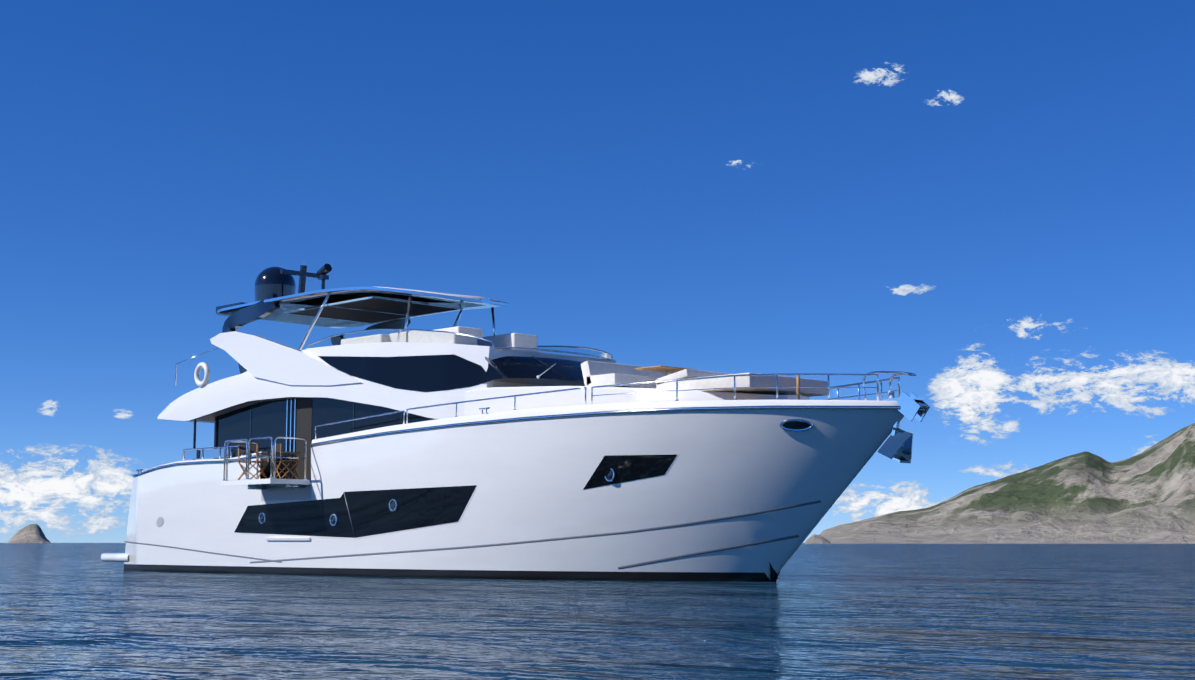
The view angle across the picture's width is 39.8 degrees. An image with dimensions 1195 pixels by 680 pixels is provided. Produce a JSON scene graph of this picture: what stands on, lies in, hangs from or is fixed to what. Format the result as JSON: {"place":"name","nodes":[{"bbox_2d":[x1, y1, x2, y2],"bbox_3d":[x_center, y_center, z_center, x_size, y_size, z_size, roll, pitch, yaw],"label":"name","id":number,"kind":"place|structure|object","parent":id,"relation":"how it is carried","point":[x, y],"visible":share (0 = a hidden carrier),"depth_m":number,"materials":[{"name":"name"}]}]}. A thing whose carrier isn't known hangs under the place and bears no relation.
{"place":"outdoors","nodes":[
{"label":"outdoors","id":0,"kind":"place"},
{"bbox_2d":[7,524,50,542],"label":"rock island","id":1,"kind":"structure","parent":0,"point":[32,533],"depth_m":2405.10,"materials":[{"name":"grey stone"}]},
{"bbox_2d":[0,543,1194,679],"bbox_3d":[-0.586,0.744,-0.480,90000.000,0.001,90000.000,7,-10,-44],"label":"sea water","id":2,"kind":"structure","parent":0,"point":[76,611],"depth_m":16.84,"materials":[{"name":"blue liquid"}]},
{"bbox_2d":[123,409,903,581],"bbox_3d":[-2.773,4.349,40.674,6.440,4.073,25.221,7,-10,-44],"label":"hull","id":3,"kind":"object","parent":2,"relation":"on","point":[529,478],"visible":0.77,"depth_m":35.22,"materials":[{"name":"white"}]},
{"bbox_2d":[101,517,162,561],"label":"bathing platform","id":4,"kind":"structure","parent":3,"relation":"attached to","point":[114,557],"depth_m":47.62,"materials":[{"name":"grey plastic"}]},
{"bbox_2d":[124,541,281,562],"bbox_3d":[-8.615,5.934,46.498,6.142,0.555,8.183,7,-10,-44],"label":"hull line","id":5,"kind":"object","parent":3,"relation":"attached to","point":[203,551],"visible":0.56,"depth_m":44.04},
{"bbox_2d":[221,437,310,489],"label":"balcony","id":6,"kind":"structure","parent":3,"relation":"attached to","point":[258,484],"depth_m":40.56,"materials":[{"name":"white metal"}]},
{"bbox_2d":[238,444,269,479],"bbox_3d":[-8.615,3.083,41.373,0.605,0.889,0.530,-3,-8,25],"label":"director chair","id":7,"kind":"object","parent":6,"relation":"on","point":[242,449],"visible":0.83,"depth_m":41.25,"materials":[{"name":"brown wood"}]},
{"bbox_2d":[273,443,300,478],"bbox_3d":[-7.719,3.032,40.960,0.530,0.889,0.605,4,-8,-29],"label":"director chair","id":8,"kind":"object","parent":6,"relation":"on","point":[278,447],"visible":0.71,"depth_m":40.82,"materials":[{"name":"brown wood"}]},
{"bbox_2d":[261,485,310,500],"bbox_3d":[-7.804,3.833,41.321,0.022,0.350,2.186,7,-10,-44],"label":"panel","id":9,"kind":"object","parent":3,"relation":"in","point":[276,493],"visible":0.82,"depth_m":41.33,"materials":[{"name":"white plastic"}]},
{"bbox_2d":[266,538,310,540],"bbox_3d":[-7.719,4.979,41.199,0.062,0.080,1.910,7,-10,-44],"label":"hull step ledge","id":10,"kind":"object","parent":3,"relation":"attached to","point":[288,539],"visible":1,"depth_m":41.15,"materials":[{"name":"white plastic"}]},
{"bbox_2d":[136,407,489,472],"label":"cleats","id":11,"kind":"object","parent":3,"relation":"on","point":[141,470],"visible":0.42,"depth_m":36.42,"materials":[{"name":"silver metal"}]},
{"bbox_2d":[234,485,476,537],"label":"hull window","id":12,"kind":"structure","parent":3,"relation":"in","point":[371,512],"depth_m":39.08,"materials":[{"name":"black glass"}]},
{"bbox_2d":[233,485,477,538],"bbox_3d":[-3.906,4.454,41.828,6.363,1.178,9.628,7,-10,-44],"label":"window frame","id":13,"kind":"object","parent":3,"relation":"attached to","point":[363,536],"visible":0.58,"depth_m":39.17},
{"bbox_2d":[157,342,615,421],"bbox_3d":[-5.665,1.539,43.998,5.900,2.128,13.312,7,-10,-44],"label":"superstructure","id":14,"kind":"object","parent":3,"relation":"on","point":[223,394],"depth_m":40.17,"materials":[{"name":"white plastic"}]},
{"bbox_2d":[175,347,218,386],"bbox_3d":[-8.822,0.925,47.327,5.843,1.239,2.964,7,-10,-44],"label":"life ring","id":15,"kind":"object","parent":14,"relation":"on","point":[199,367],"visible":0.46,"depth_m":45.32,"materials":[{"name":"white plastic"}]},
{"bbox_2d":[177,397,303,422],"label":"overhang soffit","id":16,"kind":"structure","parent":14,"relation":"on","point":[211,417],"depth_m":44.44,"materials":[{"name":"grey plastic"}]},
{"bbox_2d":[210,331,362,385],"bbox_3d":[-6.086,0.690,44.536,5.925,1.753,6.707,7,-10,-44],"label":"side fin panel","id":17,"kind":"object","parent":14,"relation":"attached to","point":[261,357],"depth_m":42.61,"materials":[{"name":"white plastic"}]},
{"bbox_2d":[216,293,495,373],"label":"supports","id":18,"kind":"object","parent":14,"relation":"on","point":[236,320],"depth_m":44.75,"materials":[{"name":"white painted fiberglass"},{"name":"stainless steel"}]},
{"bbox_2d":[254,261,331,301],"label":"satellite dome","id":19,"kind":"structure","parent":18,"relation":"on","point":[279,281],"depth_m":47.68,"materials":[{"name":"black plastic"}]},
{"bbox_2d":[217,287,510,327],"bbox_3d":[-6.011,-0.810,44.643,4.700,0.608,9.240,7,-10,-44],"label":"hardtop","id":20,"kind":"object","parent":18,"relation":"on","point":[347,307],"visible":0.83,"depth_m":44.11,"materials":[{"name":"metal"}]},
{"bbox_2d":[318,354,491,391],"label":"side window","id":21,"kind":"structure","parent":14,"relation":"on","point":[427,373],"depth_m":39.02,"materials":[{"name":"black glass"}]},
{"bbox_2d":[307,329,612,359],"bbox_3d":[-3.120,0.238,41.536,5.311,0.749,6.892,7,-10,-44],"label":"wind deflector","id":22,"kind":"object","parent":14,"relation":"on","point":[394,335],"visible":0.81,"depth_m":40.04,"materials":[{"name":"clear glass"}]},
{"bbox_2d":[436,326,536,351],"bbox_3d":[-4.882,0.565,43.311,3.800,0.990,7.002,7,-10,-44],"label":"flybridge seating","id":23,"kind":"object","parent":14,"relation":"on","point":[519,340],"visible":0.08,"depth_m":41.37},
{"bbox_2d":[485,356,584,385],"bbox_3d":[-0.574,0.745,38.850,4.389,0.692,1.749,7,-10,-44],"label":"windscreen","id":24,"kind":"object","parent":14,"relation":"attached to","point":[532,370],"visible":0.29,"depth_m":37.97,"materials":[{"name":"black glass"}]},
{"bbox_2d":[259,469,614,536],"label":"portholes","id":25,"kind":"object","parent":3,"relation":"attached to","point":[610,477],"visible":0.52,"depth_m":39.32,"materials":[{"name":"silver metal"}]},
{"bbox_2d":[133,405,900,476],"bbox_3d":[-2.481,2.681,40.577,6.524,0.856,24.502,7,-10,-44],"label":"rub rail","id":26,"kind":"object","parent":3,"relation":"attached to","point":[598,413],"visible":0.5,"depth_m":34.57,"materials":[{"name":"silver metal"}]},
{"bbox_2d":[136,400,898,473],"bbox_3d":[-2.498,2.703,40.592,6.440,1.241,24.392,7,-10,-44],"label":"bulwark","id":27,"kind":"object","parent":3,"relation":"on","point":[542,411],"visible":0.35,"depth_m":34.61,"materials":[{"name":"white plastic"}]},
{"bbox_2d":[183,419,242,460],"bbox_3d":[-8.117,3.013,46.344,6.199,1.462,3.013,7,-10,-44],"label":"glass railing","id":28,"kind":"object","parent":27,"relation":"on","point":[194,453],"visible":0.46,"depth_m":44.39,"materials":[{"name":"clear glass"}]},
{"bbox_2d":[315,410,404,438],"bbox_3d":[-3.523,2.314,41.696,6.239,0.537,3.525,7,-10,-44],"label":"side rail","id":29,"kind":"object","parent":27,"relation":"on","point":[403,411],"visible":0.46,"depth_m":39.41,"materials":[{"name":"silver metal"}]},
{"bbox_2d":[406,387,586,423],"bbox_3d":[-0.314,1.713,38.463,6.161,0.532,5.506,7,-10,-44],"label":"rail","id":30,"kind":"object","parent":27,"relation":"on","point":[515,396],"visible":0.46,"depth_m":36.13,"materials":[{"name":"silver metal"}]},
{"bbox_2d":[591,373,899,403],"bbox_3d":[3.706,1.167,34.389,5.143,0.606,5.741,7,-10,-44],"label":"side rail","id":31,"kind":"object","parent":27,"relation":"on","point":[877,380],"visible":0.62,"depth_m":33.12,"materials":[{"name":"silver metal"}]},
{"bbox_2d":[250,500,821,562],"bbox_3d":[-1.072,4.614,38.888,6.111,1.372,16.290,7,-10,-44],"label":"hull knuckle line","id":32,"kind":"object","parent":3,"relation":"attached to","point":[684,524],"visible":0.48,"depth_m":35.33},
{"bbox_2d":[584,454,676,488],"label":"hull window","id":33,"kind":"structure","parent":3,"relation":"in","point":[625,468],"depth_m":34.15,"materials":[{"name":"black glass"}]},
{"bbox_2d":[582,454,678,489],"bbox_3d":[2.220,2.914,35.705,4.886,0.713,2.359,7,-10,-44],"label":"window frame","id":34,"kind":"object","parent":3,"relation":"attached to","point":[633,480],"visible":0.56,"depth_m":34.02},
{"bbox_2d":[618,535,798,568],"bbox_3d":[2.915,4.471,34.797,3.427,0.722,3.624,7,-10,-44],"label":"hull stripe","id":35,"kind":"object","parent":3,"relation":"attached to","point":[714,550],"visible":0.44,"depth_m":33.98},
{"bbox_2d":[780,391,929,462],"bbox_3d":[5.173,1.792,32.633,2.920,1.505,1.363,-3,-7,20],"label":"anchor","id":36,"kind":"object","parent":3,"relation":"on","point":[896,446],"visible":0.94,"depth_m":31.99,"materials":[{"name":"silver metal"}]},
{"bbox_2d":[0,0,1194,542],"label":"sky","id":37,"kind":"structure","parent":0,"point":[991,203],"materials":[{"name":"blue"}]},
{"bbox_2d":[464,386,809,415],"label":"house","id":38,"kind":"structure","parent":0,"point":[567,398],"depth_m":35.82,"materials":[{"name":"white plastic"}]},
{"bbox_2d":[581,361,827,396],"bbox_3d":[2.323,0.827,35.855,2.900,0.888,4.772,7,-10,-44],"label":"foredeck seating","id":39,"kind":"object","parent":38,"relation":"on","point":[595,373],"visible":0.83,"depth_m":34.82,"materials":[{"name":"white fabric"}]},
{"bbox_2d":[805,534,830,543],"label":"rock island","id":40,"kind":"structure","parent":0,"point":[815,539],"depth_m":1120.35,"materials":[{"name":"grey stone"}]},
{"bbox_2d":[819,423,1194,543],"bbox_3d":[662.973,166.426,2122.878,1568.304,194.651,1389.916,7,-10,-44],"label":"headland terrain","id":41,"kind":"structure","parent":0,"point":[1147,496],"depth_m":1731.51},
{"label":"main deck","id":42,"kind":"structure","parent":0,"visible":0},
{"bbox_2d":[214,398,434,479],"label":"saloon window","id":43,"kind":"structure","parent":42,"relation":"on","point":[297,417],"depth_m":42.31,"materials":[{"name":"black glass"}]},
{"bbox_2d":[796,371,915,399],"bbox_3d":[5.103,0.939,32.978,0.926,0.741,2.894,7,-10,-44],"label":"bow pulpit","id":44,"kind":"object","parent":42,"relation":"on","point":[895,373],"visible":0.75,"depth_m":32.24,"materials":[{"name":"silver metal"}]}
]}

